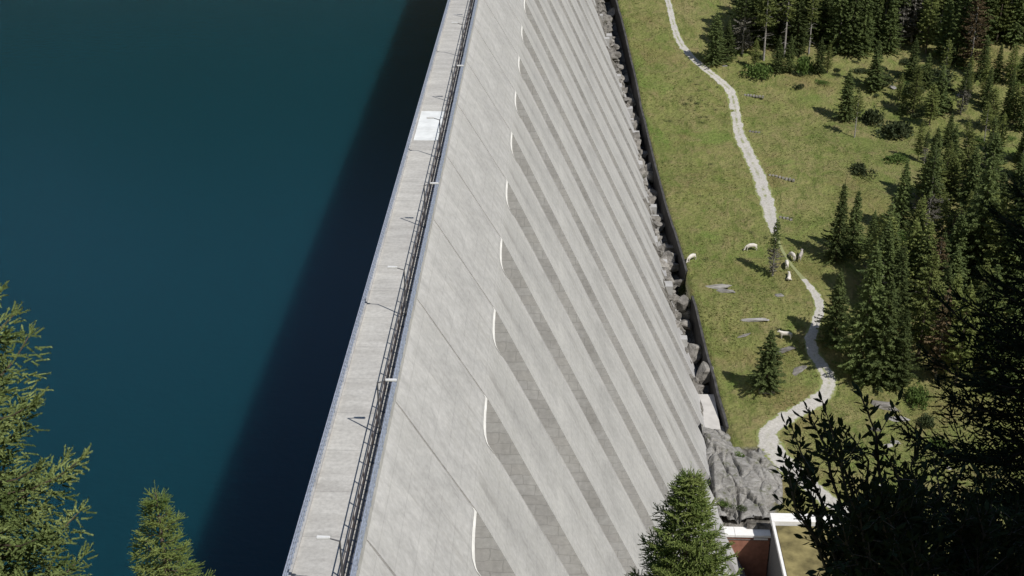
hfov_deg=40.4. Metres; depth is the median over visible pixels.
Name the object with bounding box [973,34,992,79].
spruce tree
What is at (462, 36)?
street lamp
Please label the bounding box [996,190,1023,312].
spruce tree
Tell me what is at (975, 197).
pine tree
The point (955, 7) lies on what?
spruce tree
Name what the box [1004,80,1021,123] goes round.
larch tree
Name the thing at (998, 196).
larch tree
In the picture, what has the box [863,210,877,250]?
spruce tree
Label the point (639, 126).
boulder
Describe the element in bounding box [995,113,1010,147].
larch tree
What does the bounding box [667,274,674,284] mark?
boulder
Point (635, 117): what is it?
boulder
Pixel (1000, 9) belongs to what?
larch tree
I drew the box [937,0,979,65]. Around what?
spruce tree
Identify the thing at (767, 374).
spruce tree
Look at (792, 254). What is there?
cow
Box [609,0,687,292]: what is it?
retaining wall
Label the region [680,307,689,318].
boulder
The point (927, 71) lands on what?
spruce tree
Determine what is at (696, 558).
spruce tree
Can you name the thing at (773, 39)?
spruce tree
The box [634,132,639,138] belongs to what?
boulder
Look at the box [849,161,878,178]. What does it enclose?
shrub
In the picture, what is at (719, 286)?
boulder
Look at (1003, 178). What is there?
spruce tree
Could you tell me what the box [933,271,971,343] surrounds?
conifer tree
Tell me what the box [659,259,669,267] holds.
boulder
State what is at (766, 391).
water trough
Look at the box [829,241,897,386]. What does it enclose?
spruce tree
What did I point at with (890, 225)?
spruce tree
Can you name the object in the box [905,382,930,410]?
shrub
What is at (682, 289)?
shrub
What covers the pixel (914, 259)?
spruce tree
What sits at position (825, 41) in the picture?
shrub
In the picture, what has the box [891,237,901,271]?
pine tree
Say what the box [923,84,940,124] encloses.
larch tree
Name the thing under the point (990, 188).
spruce tree
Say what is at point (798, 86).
shrub
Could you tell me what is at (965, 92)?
pine tree
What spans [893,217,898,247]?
spruce tree
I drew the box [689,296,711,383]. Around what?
retaining wall
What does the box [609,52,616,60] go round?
boulder
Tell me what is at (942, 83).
spruce tree
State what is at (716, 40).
spruce tree
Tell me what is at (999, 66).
spruce tree
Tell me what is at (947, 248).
spruce tree
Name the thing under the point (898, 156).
shrub
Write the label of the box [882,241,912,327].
spruce tree
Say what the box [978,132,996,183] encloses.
pine tree
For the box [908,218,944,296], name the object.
conifer tree
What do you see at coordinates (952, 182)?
larch tree
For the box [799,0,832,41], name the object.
spruce tree
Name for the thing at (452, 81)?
street lamp
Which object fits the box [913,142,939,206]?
spruce tree
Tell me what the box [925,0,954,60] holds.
spruce tree
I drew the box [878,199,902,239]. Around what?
pine tree
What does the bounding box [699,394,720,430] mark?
concrete apron
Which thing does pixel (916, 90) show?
shrub
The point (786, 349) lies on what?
boulder
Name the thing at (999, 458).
spruce tree
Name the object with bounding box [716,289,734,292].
boulder
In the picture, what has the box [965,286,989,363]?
spruce tree
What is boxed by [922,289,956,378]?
conifer tree
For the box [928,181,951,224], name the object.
larch tree
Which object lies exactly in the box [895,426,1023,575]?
leafy bush
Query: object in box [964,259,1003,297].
larch tree
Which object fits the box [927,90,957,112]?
shrub
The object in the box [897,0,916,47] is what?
pine tree
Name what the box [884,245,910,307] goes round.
spruce tree
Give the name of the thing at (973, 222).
spruce tree
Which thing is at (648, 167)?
boulder
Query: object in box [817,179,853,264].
spruce tree
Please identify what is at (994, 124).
pine tree
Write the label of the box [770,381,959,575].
leafy bush
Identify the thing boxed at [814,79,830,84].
shrub
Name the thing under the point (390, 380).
street lamp
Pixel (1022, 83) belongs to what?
shrub
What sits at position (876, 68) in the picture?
spruce tree
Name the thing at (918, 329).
spruce tree
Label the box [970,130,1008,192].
spruce tree
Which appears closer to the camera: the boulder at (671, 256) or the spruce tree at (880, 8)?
the boulder at (671, 256)
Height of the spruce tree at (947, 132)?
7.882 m
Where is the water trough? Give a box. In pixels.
[759,388,774,393]
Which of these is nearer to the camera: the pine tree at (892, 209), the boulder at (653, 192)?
the pine tree at (892, 209)
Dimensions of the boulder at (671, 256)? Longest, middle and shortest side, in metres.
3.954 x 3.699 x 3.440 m
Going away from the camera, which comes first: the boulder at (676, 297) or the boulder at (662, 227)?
the boulder at (676, 297)
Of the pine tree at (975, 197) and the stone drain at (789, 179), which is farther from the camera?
the stone drain at (789, 179)
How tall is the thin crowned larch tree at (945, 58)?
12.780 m
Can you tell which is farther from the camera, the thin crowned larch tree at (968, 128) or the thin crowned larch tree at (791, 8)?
the thin crowned larch tree at (791, 8)
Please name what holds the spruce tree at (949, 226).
on the ground at (741, 431)
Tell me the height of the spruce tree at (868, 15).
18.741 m
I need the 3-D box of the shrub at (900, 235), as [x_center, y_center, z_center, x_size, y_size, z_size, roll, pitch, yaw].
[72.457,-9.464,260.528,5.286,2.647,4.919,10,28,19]
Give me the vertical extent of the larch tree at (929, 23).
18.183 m
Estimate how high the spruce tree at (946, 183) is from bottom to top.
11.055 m
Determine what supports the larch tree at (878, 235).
on the ground at (741, 431)
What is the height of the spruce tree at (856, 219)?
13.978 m
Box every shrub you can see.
[678,284,686,295]
[718,499,729,507]
[730,504,746,511]
[735,451,744,456]
[740,62,775,79]
[787,70,812,75]
[792,84,804,88]
[795,54,814,74]
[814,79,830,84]
[823,31,831,43]
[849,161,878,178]
[850,105,884,126]
[852,68,867,72]
[865,72,896,88]
[876,119,913,140]
[882,152,910,163]
[898,230,908,242]
[900,57,909,63]
[903,82,925,94]
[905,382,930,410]
[911,113,923,117]
[917,412,934,429]
[924,66,959,83]
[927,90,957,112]
[929,435,952,447]
[973,136,986,144]
[1006,81,1023,86]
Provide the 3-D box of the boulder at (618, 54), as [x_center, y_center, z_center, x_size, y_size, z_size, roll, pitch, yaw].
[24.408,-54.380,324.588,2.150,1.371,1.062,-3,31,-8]
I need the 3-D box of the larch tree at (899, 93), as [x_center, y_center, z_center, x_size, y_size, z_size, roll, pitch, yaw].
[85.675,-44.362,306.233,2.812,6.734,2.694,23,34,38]
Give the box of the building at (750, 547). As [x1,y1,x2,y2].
[724,527,770,575]
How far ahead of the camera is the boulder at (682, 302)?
247.49 m
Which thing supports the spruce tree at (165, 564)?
on the ground at (741, 431)
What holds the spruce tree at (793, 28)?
on the ground at (741, 431)
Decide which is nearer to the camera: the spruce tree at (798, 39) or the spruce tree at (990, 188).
the spruce tree at (990, 188)
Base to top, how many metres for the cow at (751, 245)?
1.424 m
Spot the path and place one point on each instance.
(768, 441)
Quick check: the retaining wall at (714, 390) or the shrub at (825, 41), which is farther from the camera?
the shrub at (825, 41)
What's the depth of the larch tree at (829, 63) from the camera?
313.32 m
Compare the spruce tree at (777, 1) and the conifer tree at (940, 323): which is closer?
the conifer tree at (940, 323)
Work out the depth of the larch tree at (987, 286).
230.17 m
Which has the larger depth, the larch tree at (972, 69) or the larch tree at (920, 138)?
the larch tree at (972, 69)
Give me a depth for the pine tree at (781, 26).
323.40 m
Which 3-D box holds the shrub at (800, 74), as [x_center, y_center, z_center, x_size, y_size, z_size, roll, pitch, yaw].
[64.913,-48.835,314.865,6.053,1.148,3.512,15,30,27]
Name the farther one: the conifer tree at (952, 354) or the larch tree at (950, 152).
the larch tree at (950, 152)
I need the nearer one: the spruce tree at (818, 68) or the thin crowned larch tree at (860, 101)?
the thin crowned larch tree at (860, 101)
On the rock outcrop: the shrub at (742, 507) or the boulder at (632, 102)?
the shrub at (742, 507)
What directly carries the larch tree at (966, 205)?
on the ground at (741, 431)
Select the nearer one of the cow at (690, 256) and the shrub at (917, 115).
the cow at (690, 256)
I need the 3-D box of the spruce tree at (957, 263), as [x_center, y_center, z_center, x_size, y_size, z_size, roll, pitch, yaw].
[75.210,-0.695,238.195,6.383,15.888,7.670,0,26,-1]
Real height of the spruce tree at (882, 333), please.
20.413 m
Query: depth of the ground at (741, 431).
278.60 m
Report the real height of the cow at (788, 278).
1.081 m
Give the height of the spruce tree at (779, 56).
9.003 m
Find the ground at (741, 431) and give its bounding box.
[594,0,1023,575]
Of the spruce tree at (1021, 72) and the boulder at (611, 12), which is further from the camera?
the boulder at (611, 12)
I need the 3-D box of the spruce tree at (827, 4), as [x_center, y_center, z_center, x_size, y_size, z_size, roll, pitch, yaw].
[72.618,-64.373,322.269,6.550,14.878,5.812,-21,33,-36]
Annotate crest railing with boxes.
[282,0,449,575]
[339,0,472,575]
[350,0,477,575]
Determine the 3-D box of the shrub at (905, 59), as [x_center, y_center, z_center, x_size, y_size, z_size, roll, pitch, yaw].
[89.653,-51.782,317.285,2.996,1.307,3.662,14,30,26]
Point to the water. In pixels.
(194, 198)
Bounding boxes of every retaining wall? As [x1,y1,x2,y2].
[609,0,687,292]
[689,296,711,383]
[708,367,728,432]
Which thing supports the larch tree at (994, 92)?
on the ground at (741, 431)
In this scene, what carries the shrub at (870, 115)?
on the ground at (741, 431)
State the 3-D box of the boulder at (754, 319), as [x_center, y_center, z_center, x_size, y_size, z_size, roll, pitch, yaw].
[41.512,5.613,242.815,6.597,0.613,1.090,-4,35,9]
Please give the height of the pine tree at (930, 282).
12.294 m
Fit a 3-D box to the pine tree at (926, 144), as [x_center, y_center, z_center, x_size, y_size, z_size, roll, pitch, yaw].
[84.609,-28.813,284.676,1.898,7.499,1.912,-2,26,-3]
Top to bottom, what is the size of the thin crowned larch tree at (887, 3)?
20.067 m
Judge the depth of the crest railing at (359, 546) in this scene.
98.47 m
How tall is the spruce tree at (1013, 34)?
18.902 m
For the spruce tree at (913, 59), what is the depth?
310.13 m
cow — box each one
[686,253,695,262]
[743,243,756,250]
[777,330,792,338]
[786,271,791,280]
[788,252,795,261]
[798,249,802,260]
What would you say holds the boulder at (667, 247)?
on the ground at (741, 431)
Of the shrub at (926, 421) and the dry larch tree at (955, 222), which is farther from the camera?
the dry larch tree at (955, 222)
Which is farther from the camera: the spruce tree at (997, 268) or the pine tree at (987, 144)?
the pine tree at (987, 144)
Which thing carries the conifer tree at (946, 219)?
on the ground at (741, 431)
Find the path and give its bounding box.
[664,0,880,512]
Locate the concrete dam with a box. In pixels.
[287,0,745,575]
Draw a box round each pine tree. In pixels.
[731,0,759,53]
[767,217,784,275]
[774,0,806,38]
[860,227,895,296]
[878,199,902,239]
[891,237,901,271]
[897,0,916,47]
[901,0,929,42]
[907,148,949,234]
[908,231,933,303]
[920,130,929,162]
[921,253,938,299]
[953,61,973,114]
[964,0,982,44]
[965,191,977,226]
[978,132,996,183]
[981,114,998,163]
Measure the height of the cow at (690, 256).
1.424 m
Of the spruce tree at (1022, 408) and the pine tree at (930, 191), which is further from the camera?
the pine tree at (930, 191)
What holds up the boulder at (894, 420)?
on the ground at (741, 431)
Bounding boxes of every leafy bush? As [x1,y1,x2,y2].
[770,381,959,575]
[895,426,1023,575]
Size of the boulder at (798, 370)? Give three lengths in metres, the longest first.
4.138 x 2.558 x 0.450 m
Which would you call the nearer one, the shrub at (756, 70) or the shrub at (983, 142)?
the shrub at (983, 142)
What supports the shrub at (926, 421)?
on the ground at (741, 431)
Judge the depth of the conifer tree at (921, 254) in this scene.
239.57 m
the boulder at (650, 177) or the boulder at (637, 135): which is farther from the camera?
the boulder at (637, 135)
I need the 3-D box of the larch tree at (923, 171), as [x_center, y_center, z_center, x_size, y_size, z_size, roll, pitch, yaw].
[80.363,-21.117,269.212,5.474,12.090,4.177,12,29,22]
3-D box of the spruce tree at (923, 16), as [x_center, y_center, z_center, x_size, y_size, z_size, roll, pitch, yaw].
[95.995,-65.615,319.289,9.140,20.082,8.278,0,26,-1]
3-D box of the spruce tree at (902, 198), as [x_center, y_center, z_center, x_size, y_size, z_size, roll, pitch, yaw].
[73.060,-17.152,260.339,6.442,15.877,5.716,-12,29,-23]
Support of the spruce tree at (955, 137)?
on the ground at (741, 431)
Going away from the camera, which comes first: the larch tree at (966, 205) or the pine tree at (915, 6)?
the larch tree at (966, 205)
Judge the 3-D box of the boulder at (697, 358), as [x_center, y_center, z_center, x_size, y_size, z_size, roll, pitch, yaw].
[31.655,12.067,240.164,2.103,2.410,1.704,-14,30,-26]
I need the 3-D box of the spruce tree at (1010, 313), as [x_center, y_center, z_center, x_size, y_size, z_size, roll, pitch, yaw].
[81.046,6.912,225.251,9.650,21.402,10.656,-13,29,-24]
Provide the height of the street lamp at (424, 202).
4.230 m
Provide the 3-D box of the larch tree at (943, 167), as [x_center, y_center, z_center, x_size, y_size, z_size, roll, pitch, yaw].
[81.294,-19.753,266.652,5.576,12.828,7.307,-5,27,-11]
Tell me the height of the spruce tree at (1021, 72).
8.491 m
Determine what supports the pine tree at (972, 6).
on the ground at (741, 431)
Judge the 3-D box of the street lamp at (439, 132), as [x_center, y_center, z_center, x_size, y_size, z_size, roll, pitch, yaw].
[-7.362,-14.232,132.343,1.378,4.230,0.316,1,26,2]
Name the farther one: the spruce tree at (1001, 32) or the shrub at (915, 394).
the spruce tree at (1001, 32)
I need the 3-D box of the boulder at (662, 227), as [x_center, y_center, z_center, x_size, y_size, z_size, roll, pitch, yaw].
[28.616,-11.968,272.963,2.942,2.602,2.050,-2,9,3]
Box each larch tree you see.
[748,39,761,64]
[754,0,783,60]
[779,0,798,57]
[805,0,821,53]
[823,44,833,73]
[851,89,864,137]
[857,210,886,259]
[866,215,906,272]
[866,222,883,268]
[881,0,890,23]
[894,73,906,99]
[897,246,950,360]
[900,65,928,113]
[902,216,921,286]
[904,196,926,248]
[907,219,922,279]
[908,194,934,233]
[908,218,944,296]
[912,119,926,160]
[913,152,932,199]
[916,0,941,53]
[918,154,952,212]
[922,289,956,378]
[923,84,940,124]
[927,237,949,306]
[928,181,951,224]
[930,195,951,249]
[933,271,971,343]
[938,0,955,21]
[939,206,967,244]
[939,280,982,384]
[940,207,970,264]
[941,39,952,69]
[941,138,958,176]
[941,154,963,212]
[943,151,960,203]
[953,188,975,218]
[956,126,983,188]
[958,0,993,62]
[963,55,975,97]
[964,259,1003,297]
[965,117,971,135]
[965,271,1007,347]
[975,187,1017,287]
[978,59,993,98]
[979,86,1003,129]
[979,103,996,140]
[980,182,1000,212]
[982,0,1020,42]
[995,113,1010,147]
[1001,42,1023,80]
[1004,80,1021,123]
[1008,132,1023,171]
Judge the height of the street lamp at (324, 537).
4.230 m
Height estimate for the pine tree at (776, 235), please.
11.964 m
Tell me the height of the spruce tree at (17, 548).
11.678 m
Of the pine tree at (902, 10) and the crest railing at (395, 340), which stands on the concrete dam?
the crest railing at (395, 340)
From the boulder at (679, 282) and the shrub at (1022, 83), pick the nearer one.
the boulder at (679, 282)
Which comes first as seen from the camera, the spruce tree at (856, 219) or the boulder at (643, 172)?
the spruce tree at (856, 219)
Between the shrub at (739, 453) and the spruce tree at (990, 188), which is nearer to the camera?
the shrub at (739, 453)
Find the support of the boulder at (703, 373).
on the ground at (741, 431)
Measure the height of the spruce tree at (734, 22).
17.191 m
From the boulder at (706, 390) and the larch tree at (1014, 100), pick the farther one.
the larch tree at (1014, 100)
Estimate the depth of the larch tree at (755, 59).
314.78 m
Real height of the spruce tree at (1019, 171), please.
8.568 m
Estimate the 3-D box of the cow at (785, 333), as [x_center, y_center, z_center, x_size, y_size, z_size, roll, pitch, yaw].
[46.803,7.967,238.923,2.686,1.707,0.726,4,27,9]
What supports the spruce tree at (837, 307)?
on the ground at (741, 431)
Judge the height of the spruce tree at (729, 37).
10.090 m
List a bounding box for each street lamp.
[316,535,342,575]
[377,379,396,434]
[387,266,406,317]
[424,182,438,226]
[427,117,440,158]
[451,65,463,103]
[452,22,462,57]
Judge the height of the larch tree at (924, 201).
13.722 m
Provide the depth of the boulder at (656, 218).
266.65 m
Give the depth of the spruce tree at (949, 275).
232.36 m
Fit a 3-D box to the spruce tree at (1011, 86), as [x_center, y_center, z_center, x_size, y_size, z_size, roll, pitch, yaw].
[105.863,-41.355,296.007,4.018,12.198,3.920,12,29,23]
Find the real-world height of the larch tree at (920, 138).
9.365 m
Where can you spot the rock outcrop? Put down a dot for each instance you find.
(751, 481)
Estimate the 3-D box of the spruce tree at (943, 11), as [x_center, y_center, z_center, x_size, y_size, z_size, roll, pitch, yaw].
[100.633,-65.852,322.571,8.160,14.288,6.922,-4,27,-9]
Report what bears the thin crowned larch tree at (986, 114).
on the ground at (741, 431)
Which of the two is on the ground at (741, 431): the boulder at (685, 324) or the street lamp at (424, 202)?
the boulder at (685, 324)
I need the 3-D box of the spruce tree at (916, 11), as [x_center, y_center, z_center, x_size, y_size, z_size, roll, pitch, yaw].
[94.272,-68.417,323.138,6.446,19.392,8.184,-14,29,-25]
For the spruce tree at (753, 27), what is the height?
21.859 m
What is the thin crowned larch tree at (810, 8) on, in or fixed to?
on the ground at (741, 431)
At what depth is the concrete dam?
136.91 m
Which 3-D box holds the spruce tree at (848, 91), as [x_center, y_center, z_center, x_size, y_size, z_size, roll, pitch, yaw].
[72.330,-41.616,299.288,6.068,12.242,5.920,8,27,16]
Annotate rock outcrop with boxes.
[701,424,782,523]
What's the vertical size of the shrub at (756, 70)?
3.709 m
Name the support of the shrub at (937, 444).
on the ground at (741, 431)
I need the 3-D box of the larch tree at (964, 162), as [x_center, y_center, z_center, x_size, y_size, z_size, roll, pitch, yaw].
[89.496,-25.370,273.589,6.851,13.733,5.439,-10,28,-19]
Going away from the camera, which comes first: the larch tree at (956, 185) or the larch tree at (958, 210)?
the larch tree at (958, 210)
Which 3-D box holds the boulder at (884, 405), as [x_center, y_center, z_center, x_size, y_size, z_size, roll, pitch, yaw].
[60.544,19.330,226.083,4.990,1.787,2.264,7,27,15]
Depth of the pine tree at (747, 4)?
317.50 m
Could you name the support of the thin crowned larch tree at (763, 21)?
on the ground at (741, 431)
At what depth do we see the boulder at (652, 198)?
276.18 m
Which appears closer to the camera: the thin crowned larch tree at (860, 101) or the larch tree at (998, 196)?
the larch tree at (998, 196)
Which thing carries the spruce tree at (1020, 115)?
on the ground at (741, 431)
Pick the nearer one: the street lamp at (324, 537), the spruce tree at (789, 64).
the street lamp at (324, 537)
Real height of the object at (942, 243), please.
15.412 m
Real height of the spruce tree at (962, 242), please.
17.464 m
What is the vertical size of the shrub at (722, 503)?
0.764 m
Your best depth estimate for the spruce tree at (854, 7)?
317.07 m
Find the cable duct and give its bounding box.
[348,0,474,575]
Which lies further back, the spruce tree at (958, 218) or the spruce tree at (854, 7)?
the spruce tree at (854, 7)
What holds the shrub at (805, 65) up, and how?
on the ground at (741, 431)
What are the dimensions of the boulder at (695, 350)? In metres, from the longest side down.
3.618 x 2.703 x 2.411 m
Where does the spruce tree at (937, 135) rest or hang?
on the ground at (741, 431)
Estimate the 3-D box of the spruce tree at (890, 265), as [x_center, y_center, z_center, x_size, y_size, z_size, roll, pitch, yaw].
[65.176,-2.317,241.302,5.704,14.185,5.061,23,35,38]
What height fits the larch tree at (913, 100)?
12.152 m
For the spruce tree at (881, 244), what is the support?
on the ground at (741, 431)
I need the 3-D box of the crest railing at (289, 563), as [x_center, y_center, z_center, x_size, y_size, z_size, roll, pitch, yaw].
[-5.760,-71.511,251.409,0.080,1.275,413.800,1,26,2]
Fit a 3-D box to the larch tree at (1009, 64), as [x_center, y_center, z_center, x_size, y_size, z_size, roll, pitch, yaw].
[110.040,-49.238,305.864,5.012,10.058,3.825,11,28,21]
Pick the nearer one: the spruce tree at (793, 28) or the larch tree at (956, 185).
the larch tree at (956, 185)
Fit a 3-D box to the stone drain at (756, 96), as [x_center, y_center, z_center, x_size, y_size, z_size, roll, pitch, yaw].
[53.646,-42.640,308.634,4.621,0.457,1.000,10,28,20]
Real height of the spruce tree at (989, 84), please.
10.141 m
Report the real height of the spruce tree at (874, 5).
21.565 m
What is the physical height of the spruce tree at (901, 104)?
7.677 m
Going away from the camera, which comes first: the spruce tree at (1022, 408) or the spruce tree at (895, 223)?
the spruce tree at (1022, 408)
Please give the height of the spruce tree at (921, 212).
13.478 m
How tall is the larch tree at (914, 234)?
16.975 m
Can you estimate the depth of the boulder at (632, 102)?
310.99 m
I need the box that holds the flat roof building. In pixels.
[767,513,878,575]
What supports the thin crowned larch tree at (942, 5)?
on the ground at (741, 431)
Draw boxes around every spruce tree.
[0,280,97,575]
[127,480,214,575]
[624,463,743,575]
[699,10,731,66]
[717,20,736,60]
[721,0,779,43]
[731,0,754,45]
[746,328,786,395]
[754,0,783,48]
[770,34,786,73]
[773,0,790,33]
[780,2,810,47]
[780,36,797,71]
[781,0,813,55]
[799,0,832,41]
[812,37,826,73]
[813,0,834,39]
[814,269,855,353]
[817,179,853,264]
[822,0,853,52]
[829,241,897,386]
[832,67,857,122]
[834,0,870,58]
[844,188,870,256]
[848,0,883,56]
[852,276,910,392]
[854,220,897,306]
[859,38,892,90]
[860,233,887,302]
[861,0,886,35]
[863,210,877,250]
[865,0,889,48]
[868,240,897,301]
[875,0,906,54]
[881,307,923,391]
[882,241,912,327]
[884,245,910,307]
[885,171,1023,575]
[886,157,914,232]
[887,0,918,39]
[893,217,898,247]
[895,85,908,115]
[896,38,921,79]
[905,247,918,304]
[906,205,925,247]
[907,0,922,31]
[911,0,943,45]
[912,53,938,89]
[912,126,944,194]
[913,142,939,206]
[913,229,957,301]
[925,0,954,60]
[927,62,951,116]
[928,162,951,213]
[930,265,956,345]
[932,244,969,321]
[935,0,955,30]
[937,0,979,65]
[940,0,965,38]
[941,113,954,146]
[943,125,963,170]
[943,213,953,243]
[946,210,974,300]
[947,211,967,287]
[951,146,983,218]
[951,149,1004,295]
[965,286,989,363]
[968,204,979,281]
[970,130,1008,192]
[972,0,1007,43]
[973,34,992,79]
[973,260,1005,364]
[976,66,995,108]
[979,274,1023,397]
[982,0,1013,34]
[990,221,1021,315]
[992,43,1005,82]
[993,399,1023,563]
[995,169,1010,241]
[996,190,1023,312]
[998,0,1023,46]
[998,69,1016,120]
[1008,153,1023,190]
[1010,88,1023,130]
[1013,133,1023,160]
[1015,53,1023,82]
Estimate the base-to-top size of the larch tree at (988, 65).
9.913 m
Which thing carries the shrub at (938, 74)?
on the ground at (741, 431)
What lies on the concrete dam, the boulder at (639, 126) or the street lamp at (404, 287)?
the street lamp at (404, 287)
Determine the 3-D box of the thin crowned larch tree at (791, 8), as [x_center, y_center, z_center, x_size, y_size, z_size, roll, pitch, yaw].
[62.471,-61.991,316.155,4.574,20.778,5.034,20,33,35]
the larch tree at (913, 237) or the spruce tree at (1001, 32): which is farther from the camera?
the spruce tree at (1001, 32)
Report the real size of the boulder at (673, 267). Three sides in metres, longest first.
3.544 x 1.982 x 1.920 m
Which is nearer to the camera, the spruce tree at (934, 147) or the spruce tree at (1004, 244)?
the spruce tree at (1004, 244)
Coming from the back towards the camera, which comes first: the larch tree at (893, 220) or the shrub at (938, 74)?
the shrub at (938, 74)
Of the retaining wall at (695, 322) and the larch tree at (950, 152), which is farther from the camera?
the larch tree at (950, 152)
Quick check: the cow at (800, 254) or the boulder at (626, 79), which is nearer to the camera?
the cow at (800, 254)
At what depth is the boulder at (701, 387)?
233.30 m
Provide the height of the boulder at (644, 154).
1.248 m
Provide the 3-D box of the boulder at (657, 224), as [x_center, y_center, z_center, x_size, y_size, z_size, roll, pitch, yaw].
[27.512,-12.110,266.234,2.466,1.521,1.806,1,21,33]
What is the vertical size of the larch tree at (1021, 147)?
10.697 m
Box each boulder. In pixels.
[607,8,614,16]
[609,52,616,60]
[615,51,620,57]
[624,75,628,81]
[628,98,635,106]
[632,113,639,121]
[634,120,640,131]
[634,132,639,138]
[639,168,647,177]
[641,151,647,157]
[644,163,651,171]
[646,171,653,182]
[648,189,657,200]
[649,196,655,203]
[650,215,660,221]
[653,221,662,227]
[659,221,664,232]
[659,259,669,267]
[662,243,672,251]
[665,251,676,262]
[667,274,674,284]
[668,262,678,272]
[672,295,678,303]
[674,279,684,286]
[675,295,690,311]
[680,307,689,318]
[681,319,691,329]
[688,343,701,361]
[693,354,701,364]
[696,361,713,384]
[697,384,704,391]
[703,384,708,392]
[706,284,731,288]
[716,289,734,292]
[742,318,768,321]
[776,346,795,353]
[792,365,806,375]
[871,400,900,411]
[889,416,909,421]
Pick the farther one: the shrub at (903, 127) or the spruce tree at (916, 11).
the spruce tree at (916, 11)
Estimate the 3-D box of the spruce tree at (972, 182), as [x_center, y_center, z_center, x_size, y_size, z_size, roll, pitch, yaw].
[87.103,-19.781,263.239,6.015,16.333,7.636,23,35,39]
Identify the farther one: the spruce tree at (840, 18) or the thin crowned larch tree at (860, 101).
the spruce tree at (840, 18)
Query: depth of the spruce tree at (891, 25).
318.38 m
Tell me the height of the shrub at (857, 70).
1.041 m
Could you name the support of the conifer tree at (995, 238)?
on the ground at (741, 431)
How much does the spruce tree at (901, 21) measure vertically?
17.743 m
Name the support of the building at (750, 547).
on the ground at (741, 431)
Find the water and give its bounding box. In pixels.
[0,0,447,575]
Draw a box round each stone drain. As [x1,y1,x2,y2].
[744,94,763,97]
[769,174,794,181]
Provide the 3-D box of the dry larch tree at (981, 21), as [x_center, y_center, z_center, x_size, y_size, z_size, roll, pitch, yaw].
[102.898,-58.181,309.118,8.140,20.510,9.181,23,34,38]
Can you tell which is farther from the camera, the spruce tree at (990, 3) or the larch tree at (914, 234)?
the spruce tree at (990, 3)
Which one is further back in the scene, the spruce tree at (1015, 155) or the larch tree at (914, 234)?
the spruce tree at (1015, 155)
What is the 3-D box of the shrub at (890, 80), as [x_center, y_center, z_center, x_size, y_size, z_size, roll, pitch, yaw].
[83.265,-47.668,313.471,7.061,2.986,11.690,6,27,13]

